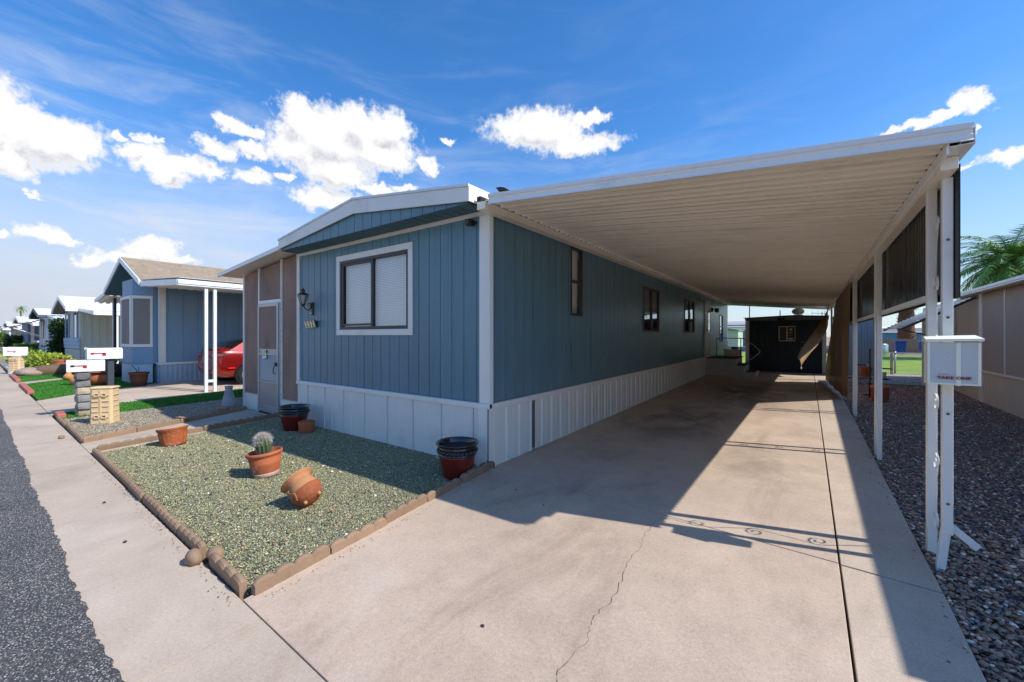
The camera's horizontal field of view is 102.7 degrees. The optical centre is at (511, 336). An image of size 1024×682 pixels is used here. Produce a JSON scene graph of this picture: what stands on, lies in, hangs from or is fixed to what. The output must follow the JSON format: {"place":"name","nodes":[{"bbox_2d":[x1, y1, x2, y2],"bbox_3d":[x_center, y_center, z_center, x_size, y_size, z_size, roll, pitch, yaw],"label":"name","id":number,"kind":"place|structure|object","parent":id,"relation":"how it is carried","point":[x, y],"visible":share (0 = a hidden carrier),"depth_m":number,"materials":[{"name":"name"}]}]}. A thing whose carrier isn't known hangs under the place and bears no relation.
{"place":"outdoors","nodes":[
{"label":"outdoors","id":0,"kind":"place"},
{"bbox_2d":[0,409,124,681],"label":"road","id":1,"kind":"structure","parent":0,"point":[47,632],"depth_m":2.30,"materials":[{"name":"grey asphalt"}]},
{"bbox_2d":[36,378,242,417],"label":"neighbour driveway","id":2,"kind":"structure","parent":0,"point":[51,406],"depth_m":10.85,"materials":[{"name":"concrete"}]},
{"bbox_2d":[128,365,149,386],"bbox_3d":[-11.181,1.186,12.267,0.480,0.629,0.480,0,0,36],"label":"brown planter","id":3,"kind":"object","parent":2,"relation":"on","point":[137,379],"visible":0.99,"depth_m":12.13,"materials":[{"name":"ceramic"}]},
{"bbox_2d":[140,277,242,391],"bbox_3d":[-6.202,-0.110,16.477,3.531,3.220,12.580,0,0,36],"label":"neighbour carport","id":4,"kind":"object","parent":2,"relation":"on","point":[206,286],"visible":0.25,"depth_m":11.05,"materials":[{"name":"white metal"}]},
{"bbox_2d":[196,339,242,384],"bbox_3d":[-8.007,0.779,14.213,1.830,1.522,4.464,0,0,36],"label":"red sedan","id":5,"kind":"object","parent":2,"relation":"on","point":[229,359],"visible":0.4,"depth_m":12.33,"materials":[{"name":"paint"}]},
{"bbox_2d":[0,367,324,681],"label":"sidewalk","id":6,"kind":"structure","parent":0,"point":[150,600],"depth_m":2.48,"materials":[{"name":"concrete"}]},
{"bbox_2d":[184,548,203,566],"bbox_3d":[-2.101,1.461,2.698,0.142,0.110,0.091,0,0,36],"label":"loose block","id":7,"kind":"object","parent":6,"relation":"on","point":[193,556],"depth_m":2.67,"materials":[{"name":"beige stone"}]},
{"bbox_2d":[83,456,457,609],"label":"spilled litter","id":8,"kind":"object","parent":6,"relation":"on","point":[199,564],"visible":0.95,"depth_m":3.02,"materials":[{"name":"stone"}]},
{"bbox_2d":[0,337,922,681],"bbox_3d":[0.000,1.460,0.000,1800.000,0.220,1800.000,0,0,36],"label":"ground","id":9,"kind":"structure","parent":0,"point":[206,561],"depth_m":3.31,"materials":[{"name":"brown soil"}]},
{"bbox_2d":[1,321,21,335],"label":"cream far home","id":10,"kind":"object","parent":9,"relation":"on","point":[6,324],"visible":0.05,"depth_m":47.40,"materials":[{"name":"white metal"}]},
{"bbox_2d":[1,334,23,349],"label":"dark cactus clump","id":11,"kind":"object","parent":9,"relation":"on","point":[9,340],"visible":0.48,"depth_m":39.58,"materials":[{"name":"green plant"}]},
{"bbox_2d":[0,342,39,352],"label":"shrub","id":12,"kind":"object","parent":9,"relation":"on","point":[29,345],"visible":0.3,"depth_m":33.06,"materials":[{"name":"green plant"}]},
{"bbox_2d":[12,316,38,343],"bbox_3d":[-40.945,-0.185,43.348,10.370,3.370,14.590,0,0,36],"label":"slate blue home","id":13,"kind":"object","parent":9,"relation":"on","point":[30,328],"visible":0.04,"depth_m":38.26,"materials":[{"name":"white metal"}]},
{"bbox_2d":[12,367,41,375],"bbox_3d":[-18.382,1.404,15.579,0.983,0.440,0.803,0,0,36],"label":"boulder","id":14,"kind":"object","parent":9,"relation":"on","point":[29,371],"visible":0.56,"depth_m":15.29,"materials":[{"name":"beige stone"}]},
{"bbox_2d":[8,308,64,351],"bbox_3d":[-31.779,-0.295,35.985,5.255,3.590,15.569,0,0,36],"label":"white panel home","id":15,"kind":"object","parent":9,"relation":"on","point":[40,314],"visible":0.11,"depth_m":30.36,"materials":[{"name":"metal"}]},
{"bbox_2d":[41,317,64,354],"bbox_3d":[-28.650,0.183,26.179,1.660,2.778,1.696,0,0,14],"label":"columnar shrub","id":16,"kind":"object","parent":9,"relation":"on","point":[56,327],"visible":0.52,"depth_m":25.77,"materials":[{"name":"green plant"}]},
{"bbox_2d":[17,373,92,381],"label":"turf","id":17,"kind":"structure","parent":9,"relation":"on","point":[24,377],"depth_m":14.69,"materials":[{"name":"green plant"}]},
{"bbox_2d":[35,364,77,374],"bbox_3d":[-17.846,1.364,16.091,0.802,0.540,1.599,0,0,36],"label":"boulder","id":18,"kind":"object","parent":9,"relation":"on","point":[52,369],"visible":0.4,"depth_m":15.79,"materials":[{"name":"brown stone"}]},
{"bbox_2d":[51,296,121,361],"bbox_3d":[-21.609,-0.405,29.228,5.255,3.810,14.590,0,0,36],"label":"grey green home","id":19,"kind":"object","parent":9,"relation":"on","point":[83,330],"visible":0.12,"depth_m":23.11,"materials":[{"name":"white metal"}]},
{"bbox_2d":[73,312,77,337],"bbox_3d":[-24.684,-0.625,23.133,1.120,1.450,0.050,0,0,36],"label":"window","id":20,"kind":"structure","parent":19,"relation":"in","point":[75,315],"depth_m":23.11,"materials":[{"name":"white glass"}]},
{"bbox_2d":[26,377,154,400],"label":"turf","id":21,"kind":"structure","parent":9,"relation":"on","point":[66,386],"depth_m":11.82,"materials":[{"name":"green plant"}]},
{"bbox_2d":[19,383,34,393],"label":"kerb block","id":22,"kind":"structure","parent":21,"relation":"on","point":[26,388],"depth_m":11.11,"materials":[{"name":"brick"}]},
{"bbox_2d":[89,373,114,384],"bbox_3d":[-12.586,1.320,12.543,0.600,0.360,0.600,0,0,36],"label":"clay urn","id":23,"kind":"object","parent":21,"relation":"on","point":[98,379],"visible":0.64,"depth_m":12.34,"materials":[{"name":"ceramic"}]},
{"bbox_2d":[114,364,121,376],"bbox_3d":[-14.564,1.260,15.012,0.840,0.480,0.840,0,0,36],"label":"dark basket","id":24,"kind":"object","parent":21,"relation":"on","point":[118,369],"visible":0.39,"depth_m":14.81,"materials":[{"name":"black plastic"}]},
{"bbox_2d":[79,308,119,363],"bbox_3d":[-18.089,-0.015,26.335,3.830,3.030,13.050,0,0,36],"label":"grey green home carport","id":25,"kind":"object","parent":9,"relation":"on","point":[98,312],"visible":0.12,"depth_m":20.64,"materials":[{"name":"white metal"}]},
{"bbox_2d":[100,455,112,470],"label":"edging block","id":26,"kind":"structure","parent":9,"relation":"on","point":[105,460],"depth_m":4.77,"materials":[{"name":"beige concrete"}]},
{"bbox_2d":[108,463,122,479],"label":"edging block","id":27,"kind":"structure","parent":9,"relation":"on","point":[114,470],"depth_m":4.46,"materials":[{"name":"beige concrete"}]},
{"bbox_2d":[118,472,133,490],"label":"edging block","id":28,"kind":"structure","parent":9,"relation":"on","point":[124,480],"depth_m":4.16,"materials":[{"name":"beige concrete"}]},
{"bbox_2d":[97,435,155,450],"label":"edging block","id":29,"kind":"structure","parent":9,"relation":"on","point":[128,442],"depth_m":5.58,"materials":[{"name":"beige concrete"}]},
{"bbox_2d":[128,482,145,503],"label":"edging block","id":30,"kind":"structure","parent":9,"relation":"on","point":[136,491],"depth_m":3.84,"materials":[{"name":"beige concrete"}]},
{"bbox_2d":[52,388,242,418],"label":"turf","id":31,"kind":"structure","parent":9,"relation":"on","point":[152,402],"depth_m":9.29,"materials":[{"name":"green plant"}]},
{"bbox_2d":[73,372,90,415],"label":"stone pillar","id":32,"kind":"structure","parent":31,"relation":"on","point":[82,385],"depth_m":7.68,"materials":[{"name":"grey stone"}]},
{"bbox_2d":[64,359,104,371],"bbox_3d":[-8.062,0.548,7.723,0.193,0.234,0.532,0,0,41],"label":"mailbox","id":33,"kind":"object","parent":32,"relation":"on","point":[83,365],"visible":1,"depth_m":7.67,"materials":[{"name":"white metal"}]},
{"bbox_2d":[107,359,113,385],"bbox_3d":[-7.878,0.982,8.030,0.100,1.076,0.090,0,0,36],"label":"mailbox post","id":34,"kind":"object","parent":31,"relation":"on","point":[110,372],"visible":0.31,"depth_m":7.99,"materials":[{"name":"grey metal"}]},
{"bbox_2d":[84,347,122,359],"bbox_3d":[-7.927,0.326,7.941,0.182,0.232,0.522,0,0,36],"label":"mailbox","id":35,"kind":"object","parent":34,"relation":"on","point":[103,353],"visible":1,"depth_m":7.89,"materials":[{"name":"white metal"}]},
{"bbox_2d":[142,493,163,519],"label":"edging block","id":36,"kind":"structure","parent":9,"relation":"on","point":[151,504],"depth_m":3.54,"materials":[{"name":"beige concrete"}]},
{"bbox_2d":[63,397,250,436],"bbox_3d":[-6.084,1.504,8.478,2.769,0.015,4.640,0,0,28],"label":"tan gravel bed","id":37,"kind":"object","parent":9,"relation":"on","point":[115,430],"visible":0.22,"depth_m":7.69,"materials":[{"name":"beige gravel"}]},
{"bbox_2d":[89,385,119,423],"bbox_3d":[-7.132,1.195,7.156,0.336,0.630,0.255,0,0,-19],"label":"moulded plastic housing","id":38,"kind":"object","parent":37,"relation":"on","point":[104,404],"visible":1,"depth_m":7.08,"materials":[{"name":"beige plastic"}]},
{"bbox_2d":[82,427,136,442],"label":"edging block","id":39,"kind":"structure","parent":37,"relation":"on","point":[101,436],"depth_m":6.02,"materials":[{"name":"beige concrete"}]},
{"bbox_2d":[136,419,180,431],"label":"edging block","id":40,"kind":"structure","parent":37,"relation":"on","point":[157,425],"depth_m":6.69,"materials":[{"name":"beige concrete"}]},
{"bbox_2d":[180,412,216,422],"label":"edging block","id":41,"kind":"structure","parent":37,"relation":"on","point":[203,416],"depth_m":7.37,"materials":[{"name":"beige concrete"}]},
{"bbox_2d":[221,386,235,409],"bbox_3d":[-5.852,1.270,8.458,0.257,0.480,0.257,0,0,36],"label":"stoneware vase","id":42,"kind":"object","parent":37,"relation":"on","point":[228,400],"visible":0.89,"depth_m":8.39,"materials":[{"name":"grey ceramic"}]},
{"bbox_2d":[216,406,246,415],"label":"edging block","id":43,"kind":"structure","parent":37,"relation":"on","point":[232,410],"depth_m":8.02,"materials":[{"name":"beige concrete"}]},
{"bbox_2d":[94,257,242,382],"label":"blue cottage","id":44,"kind":"structure","parent":9,"relation":"on","point":[161,335],"depth_m":13.46,"materials":[{"name":"blue wood"}]},
{"bbox_2d":[120,295,131,346],"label":"bay window","id":45,"kind":"structure","parent":44,"relation":"in","point":[124,301],"depth_m":13.27,"materials":[{"name":"white glass"}]},
{"bbox_2d":[130,295,152,346],"bbox_3d":[-11.693,-0.465,12.925,0.337,1.620,0.476,0,0,36],"label":"bay window","id":46,"kind":"structure","parent":44,"relation":"in","point":[141,309],"depth_m":12.92,"materials":[{"name":"white paint"}]},
{"bbox_2d":[158,508,181,536],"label":"edging block","id":47,"kind":"structure","parent":9,"relation":"on","point":[169,522],"depth_m":3.23,"materials":[{"name":"beige concrete"}]},
{"bbox_2d":[81,409,278,454],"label":"walkway","id":48,"kind":"structure","parent":9,"relation":"on","point":[90,446],"depth_m":6.79,"materials":[{"name":"concrete"}]},
{"bbox_2d":[203,419,243,430],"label":"edging block","id":49,"kind":"structure","parent":48,"relation":"on","point":[222,424],"depth_m":6.71,"materials":[{"name":"beige concrete"}]},
{"bbox_2d":[244,413,278,422],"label":"edging block","id":50,"kind":"structure","parent":48,"relation":"on","point":[259,418],"depth_m":7.29,"materials":[{"name":"beige concrete"}]},
{"bbox_2d":[177,525,206,561],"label":"edging block","id":51,"kind":"structure","parent":9,"relation":"on","point":[188,538],"depth_m":2.93,"materials":[{"name":"beige concrete"}]},
{"bbox_2d":[209,552,246,600],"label":"edging block","id":52,"kind":"structure","parent":9,"relation":"on","point":[232,579],"depth_m":2.48,"materials":[{"name":"beige concrete"}]},
{"bbox_2d":[217,246,297,415],"bbox_3d":[-2.914,-0.024,10.906,2.790,3.089,7.531,0,0,36],"label":"screen porch","id":53,"kind":"object","parent":9,"relation":"on","point":[269,278],"visible":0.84,"depth_m":7.89,"materials":[{"name":"white metal"}]},
{"bbox_2d":[258,302,279,415],"bbox_3d":[-4.723,0.435,7.900,0.893,2.130,0.075,0,0,36],"label":"screen door","id":54,"kind":"structure","parent":53,"relation":"in","point":[268,314],"depth_m":7.90,"materials":[{"name":"metal"}]},
{"bbox_2d":[102,418,476,594],"bbox_3d":[-2.893,1.512,5.026,5.260,0.001,2.650,0,0,36],"label":"green gravel bed","id":55,"kind":"object","parent":9,"relation":"on","point":[289,538],"visible":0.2,"depth_m":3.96,"materials":[{"name":"gravel"}]},
{"bbox_2d":[156,424,188,446],"bbox_3d":[-4.744,1.390,5.714,0.353,0.298,0.356,0,0,36],"label":"flower pot","id":56,"kind":"object","parent":55,"relation":"on","point":[172,436],"visible":0.98,"depth_m":5.60,"materials":[{"name":"orange ceramic"}]},
{"bbox_2d":[206,546,224,558],"bbox_3d":[-1.987,1.460,2.741,0.152,0.100,0.100,0,0,36],"label":"loose block","id":57,"kind":"object","parent":55,"relation":"on","point":[219,550],"depth_m":2.72,"materials":[{"name":"beige concrete"}]},
{"bbox_2d":[245,446,282,478],"bbox_3d":[-2.687,1.376,4.442,0.353,0.296,0.354,0,0,36],"label":"cactus pot","id":58,"kind":"object","parent":55,"relation":"on","point":[266,465],"visible":0.98,"depth_m":4.33,"materials":[{"name":"ceramic"}]},
{"bbox_2d":[252,431,273,454],"bbox_3d":[-2.708,1.178,4.445,0.226,0.305,0.224,0,0,-24],"label":"barrel cactus","id":59,"kind":"object","parent":58,"relation":"in","point":[263,443],"visible":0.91,"depth_m":4.40,"materials":[{"name":"green plant"}]},
{"bbox_2d":[277,403,310,430],"bbox_3d":[-3.525,1.320,6.625,0.479,0.380,0.479,0,0,36],"label":"glazed pot","id":60,"kind":"object","parent":55,"relation":"on","point":[291,415],"visible":1,"depth_m":6.47,"materials":[{"name":"ceramic"}]},
{"bbox_2d":[280,467,321,506],"bbox_3d":[-1.877,1.348,3.658,0.344,0.342,0.305,0,0,36],"label":"toppled clay jar","id":61,"kind":"object","parent":55,"relation":"on","point":[302,487],"visible":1,"depth_m":3.58,"materials":[{"name":"orange ceramic"}]},
{"bbox_2d":[298,419,314,432],"bbox_3d":[-3.240,1.425,6.456,0.250,0.170,0.250,0,0,36],"label":"clay planter","id":62,"kind":"object","parent":55,"relation":"on","point":[305,426],"visible":1,"depth_m":6.37,"materials":[{"name":"ceramic"}]},
{"bbox_2d":[436,436,478,479],"bbox_3d":[-0.590,1.324,4.421,0.465,0.372,0.465,0,0,36],"label":"glazed pot","id":63,"kind":"object","parent":55,"relation":"on","point":[456,454],"visible":0.98,"depth_m":4.27,"materials":[{"name":"ceramic"}]},
{"bbox_2d":[251,544,329,595],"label":"edging block","id":64,"kind":"structure","parent":9,"relation":"on","point":[269,580],"depth_m":2.54,"materials":[{"name":"beige concrete"}]},
{"bbox_2d":[329,517,386,553],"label":"edging block","id":65,"kind":"structure","parent":9,"relation":"on","point":[350,538],"depth_m":2.98,"materials":[{"name":"beige concrete"}]},
{"bbox_2d":[383,494,427,523],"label":"edging block","id":66,"kind":"structure","parent":9,"relation":"on","point":[391,515],"depth_m":3.44,"materials":[{"name":"beige concrete"}]},
{"bbox_2d":[426,478,460,501],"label":"edging block","id":67,"kind":"structure","parent":9,"relation":"on","point":[443,489],"depth_m":3.88,"materials":[{"name":"beige concrete"}]},
{"bbox_2d":[278,183,727,466],"bbox_3d":[3.008,-0.190,12.896,4.470,3.480,17.795,0,0,36],"label":"mobile home","id":68,"kind":"object","parent":9,"relation":"on","point":[435,317],"visible":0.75,"depth_m":5.83,"materials":[{"name":"blue paint"}]},
{"bbox_2d":[297,288,313,314],"bbox_3d":[-3.472,-0.586,6.886,0.176,0.458,0.245,0,0,36],"label":"wall lantern","id":69,"kind":"object","parent":68,"relation":"attached to","point":[302,295],"depth_m":6.83,"materials":[{"name":"black metal"}]},
{"bbox_2d":[336,242,412,334],"bbox_3d":[-2.042,-0.637,6.039,1.816,1.251,0.100,0,0,36],"label":"window","id":70,"kind":"structure","parent":68,"relation":"in","point":[366,326],"depth_m":6.01,"materials":[{"name":"white metal"}]},
{"bbox_2d":[571,246,582,315],"bbox_3d":[0.988,-0.857,6.513,0.112,1.075,0.400,0,0,36],"label":"window","id":71,"kind":"structure","parent":68,"relation":"in","point":[574,282],"depth_m":6.62,"materials":[{"name":"brown metal"}]},
{"bbox_2d":[644,286,659,331],"bbox_3d":[3.265,-0.607,9.617,0.062,1.015,1.190,0,0,36],"label":"window","id":72,"kind":"structure","parent":68,"relation":"in","point":[651,296],"depth_m":9.60,"materials":[{"name":"black glass"}]},
{"bbox_2d":[685,299,694,332],"bbox_3d":[5.491,-0.605,12.691,0.062,1.010,1.280,0,0,36],"label":"window","id":73,"kind":"structure","parent":68,"relation":"in","point":[689,305],"depth_m":12.66,"materials":[{"name":"brown glass"}]},
{"bbox_2d":[706,303,709,356],"bbox_3d":[7.115,-0.220,14.861,0.110,1.950,0.840,0,0,36],"label":"door","id":74,"kind":"structure","parent":68,"relation":"in","point":[707,304],"depth_m":14.82,"materials":[{"name":"white paint"}]},
{"bbox_2d":[477,122,981,570],"bbox_3d":[6.329,0.005,10.509,3.832,3.073,17.672,0,0,36],"label":"carport","id":75,"kind":"object","parent":9,"relation":"on","point":[876,221],"visible":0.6,"depth_m":4.00,"materials":[{"name":"white metal"}]},
{"bbox_2d":[798,307,828,368],"bbox_3d":[10.383,0.008,13.948,2.186,2.153,0.233,0,0,-28],"label":"sun shade","id":76,"kind":"object","parent":75,"relation":"hanging from","point":[812,341],"visible":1,"depth_m":13.87,"materials":[{"name":"beige fabric"}]},
{"bbox_2d":[826,281,850,396],"bbox_3d":[7.938,0.165,9.876,0.215,2.390,5.405,0,0,33],"label":"sun shade","id":77,"kind":"object","parent":75,"relation":"attached to","point":[837,365],"visible":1,"depth_m":9.57,"materials":[{"name":"beige fabric"}]},
{"bbox_2d":[922,335,984,385],"bbox_3d":[2.756,0.150,2.567,0.253,0.313,0.122,0,0,36],"label":"leaflet box","id":78,"kind":"object","parent":75,"relation":"attached to","point":[951,360],"visible":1,"depth_m":2.53,"materials":[{"name":"beige plastic"}]},
{"bbox_2d":[930,342,977,383],"bbox_3d":[2.732,0.166,2.533,0.205,0.252,0.002,0,0,36],"label":"front window","id":79,"kind":"structure","parent":78,"relation":"in","point":[939,351],"depth_m":2.54,"materials":[{"name":"white plastic"}]},
{"bbox_2d":[706,338,759,376],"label":"entry steps","id":80,"kind":"structure","parent":9,"relation":"on","point":[726,365],"depth_m":14.21,"materials":[{"name":"white paint"}]},
{"bbox_2d":[728,328,743,346],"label":"green shed","id":81,"kind":"structure","parent":9,"relation":"on","point":[735,333],"depth_m":39.52,"materials":[{"name":"metal"}]},
{"bbox_2d":[728,321,744,345],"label":"grey house","id":82,"kind":"structure","parent":9,"relation":"on","point":[738,323],"depth_m":52.51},
{"bbox_2d":[744,315,828,373],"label":"dark shed","id":83,"kind":"structure","parent":9,"relation":"on","point":[778,344],"depth_m":15.52,"materials":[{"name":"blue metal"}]},
{"bbox_2d":[779,326,794,340],"bbox_3d":[10.365,-0.090,15.427,0.520,0.560,0.027,0,0,36],"label":"window","id":84,"kind":"structure","parent":83,"relation":"in","point":[786,333],"depth_m":15.42,"materials":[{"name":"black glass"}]},
{"bbox_2d":[743,346,921,355],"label":"back lane","id":85,"kind":"structure","parent":9,"relation":"on","point":[893,354],"depth_m":28.60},
{"bbox_2d":[893,341,906,353],"bbox_3d":[26.308,0.765,27.731,0.620,0.870,0.700,0,0,36],"label":"wheelie bin","id":86,"kind":"object","parent":85,"relation":"on","point":[899,346],"visible":0.84,"depth_m":27.52,"materials":[{"name":"blue plastic"}]},
{"bbox_2d":[896,308,918,338],"bbox_3d":[32.736,-2.637,33.866,5.336,7.873,5.262,0,0,36],"label":"date palm","id":87,"kind":"object","parent":85,"relation":"on","point":[902,334],"visible":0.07,"depth_m":33.59,"materials":[{"name":"brown plant"}]},
{"bbox_2d":[833,316,873,377],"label":"blue shed","id":88,"kind":"structure","parent":9,"relation":"on","point":[865,336],"depth_m":13.60,"materials":[{"name":"metal"}]},
{"bbox_2d":[848,373,940,385],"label":"pink gravel","id":89,"kind":"structure","parent":9,"relation":"on","point":[909,379],"depth_m":12.82,"materials":[{"name":"stone"}]},
{"bbox_2d":[858,366,872,379],"bbox_3d":[10.825,1.150,12.533,0.340,0.420,0.340,0,0,36],"label":"clay pot","id":90,"kind":"object","parent":89,"relation":"on","point":[864,371],"visible":0.87,"depth_m":12.46,"materials":[{"name":"orange ceramic"}]},
{"bbox_2d":[922,318,925,384],"bbox_3d":[11.596,0.390,11.525,0.070,1.980,0.070,0,0,36],"label":"awning post","id":91,"kind":"object","parent":89,"relation":"on","point":[923,332],"visible":0.5,"depth_m":11.50,"materials":[{"name":"white metal"}]},
{"bbox_2d":[814,373,985,681],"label":"driveway ribbon","id":92,"kind":"object","parent":9,"relation":"on","point":[902,627],"visible":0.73,"depth_m":2.51,"materials":[{"name":"concrete"}]},
{"bbox_2d":[882,339,921,352],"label":"block wall","id":93,"kind":"structure","parent":9,"relation":"on","point":[912,345],"depth_m":31.23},
{"bbox_2d":[842,382,1023,681],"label":"river rock bed","id":94,"kind":"object","parent":9,"relation":"on","point":[977,498],"visible":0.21,"depth_m":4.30,"materials":[{"name":"grey gravel"}]},
{"bbox_2d":[857,349,892,397],"bbox_3d":[8.352,0.849,9.368,0.761,1.123,0.524,0,0,11],"label":"plant stand","id":95,"kind":"object","parent":94,"relation":"on","point":[869,394],"visible":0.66,"depth_m":9.37,"materials":[{"name":"black plastic"}]},
{"bbox_2d":[870,385,889,401],"bbox_3d":[8.036,1.250,8.935,0.340,0.320,0.340,0,0,36],"label":"clay pot","id":96,"kind":"object","parent":94,"relation":"on","point":[885,393],"visible":0.55,"depth_m":8.80,"materials":[{"name":"ceramic"}]},
{"bbox_2d":[923,274,1023,418],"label":"beige building","id":97,"kind":"structure","parent":9,"relation":"on","point":[992,314],"depth_m":8.09,"materials":[{"name":"metal"}]},
{"bbox_2d":[883,296,976,334],"bbox_3d":[10.635,-0.360,10.572,1.256,1.044,2.870,0,0,36],"label":"slatted awning","id":98,"kind":"object","parent":97,"relation":"attached to","point":[916,318],"visible":0.72,"depth_m":10.01,"materials":[{"name":"white metal"}]},
{"bbox_3d":[-20.997,1.498,18.830,6.900,0.064,2.919,0,0,36],"label":"white rock bed","id":99,"kind":"object","parent":9,"relation":"on","visible":0},
{"bbox_2d":[7,356,24,373],"bbox_3d":[-19.785,1.148,16.314,0.387,0.724,0.293,0,0,-19],"label":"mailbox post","id":100,"kind":"object","parent":99,"relation":"on","point":[15,363],"visible":0.81,"depth_m":16.22,"materials":[{"name":"beige stone"}]},
{"bbox_2d":[2,347,27,355],"bbox_3d":[-19.796,0.600,16.310,0.653,0.359,0.274,0,0,-44],"label":"mailbox","id":101,"kind":"object","parent":100,"relation":"on","point":[15,351],"visible":1,"depth_m":16.23,"materials":[{"name":"white metal"}]},
{"bbox_2d":[0,349,75,366],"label":"juniper","id":102,"kind":"object","parent":99,"relation":"on","point":[32,358],"visible":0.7,"depth_m":18.78,"materials":[{"name":"green plant"}]},
{"bbox_2d":[0,0,1023,336],"label":"sky","id":103,"kind":"structure","parent":0,"point":[206,133],"materials":[{"name":"blue"}]},
{"bbox_2d":[243,371,853,681],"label":"driveway","id":104,"kind":"structure","parent":0,"point":[717,485],"depth_m":2.63,"materials":[{"name":"concrete"}]},
{"bbox_2d":[723,349,741,355],"bbox_3d":[8.505,0.925,15.756,0.580,0.850,0.540,0,0,36],"label":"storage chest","id":105,"kind":"object","parent":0,"point":[731,352],"visible":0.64,"depth_m":15.56,"materials":[{"name":"beige wood"}]},
{"bbox_2d":[742,352,921,373],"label":"lawn","id":106,"kind":"structure","parent":0,"point":[908,363],"depth_m":19.28,"materials":[{"name":"green plant"}]},
{"bbox_2d":[882,352,921,373],"bbox_3d":[22.899,0.969,8.014,24.301,0.822,0.082,0,0,36],"label":"chain link fence","id":107,"kind":"object","parent":106,"relation":"on","point":[894,360],"visible":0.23,"depth_m":14.57,"materials":[{"name":"metal"}]},
{"bbox_2d":[956,224,1023,299],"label":"date palm","id":108,"kind":"object","parent":106,"relation":"on","point":[1004,262],"visible":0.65,"depth_m":21.81,"materials":[{"name":"green plant"}]},
{"bbox_2d":[882,326,921,338],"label":"building","id":109,"kind":"structure","parent":0,"point":[889,334],"depth_m":44.18,"materials":[{"name":"blue paint"}]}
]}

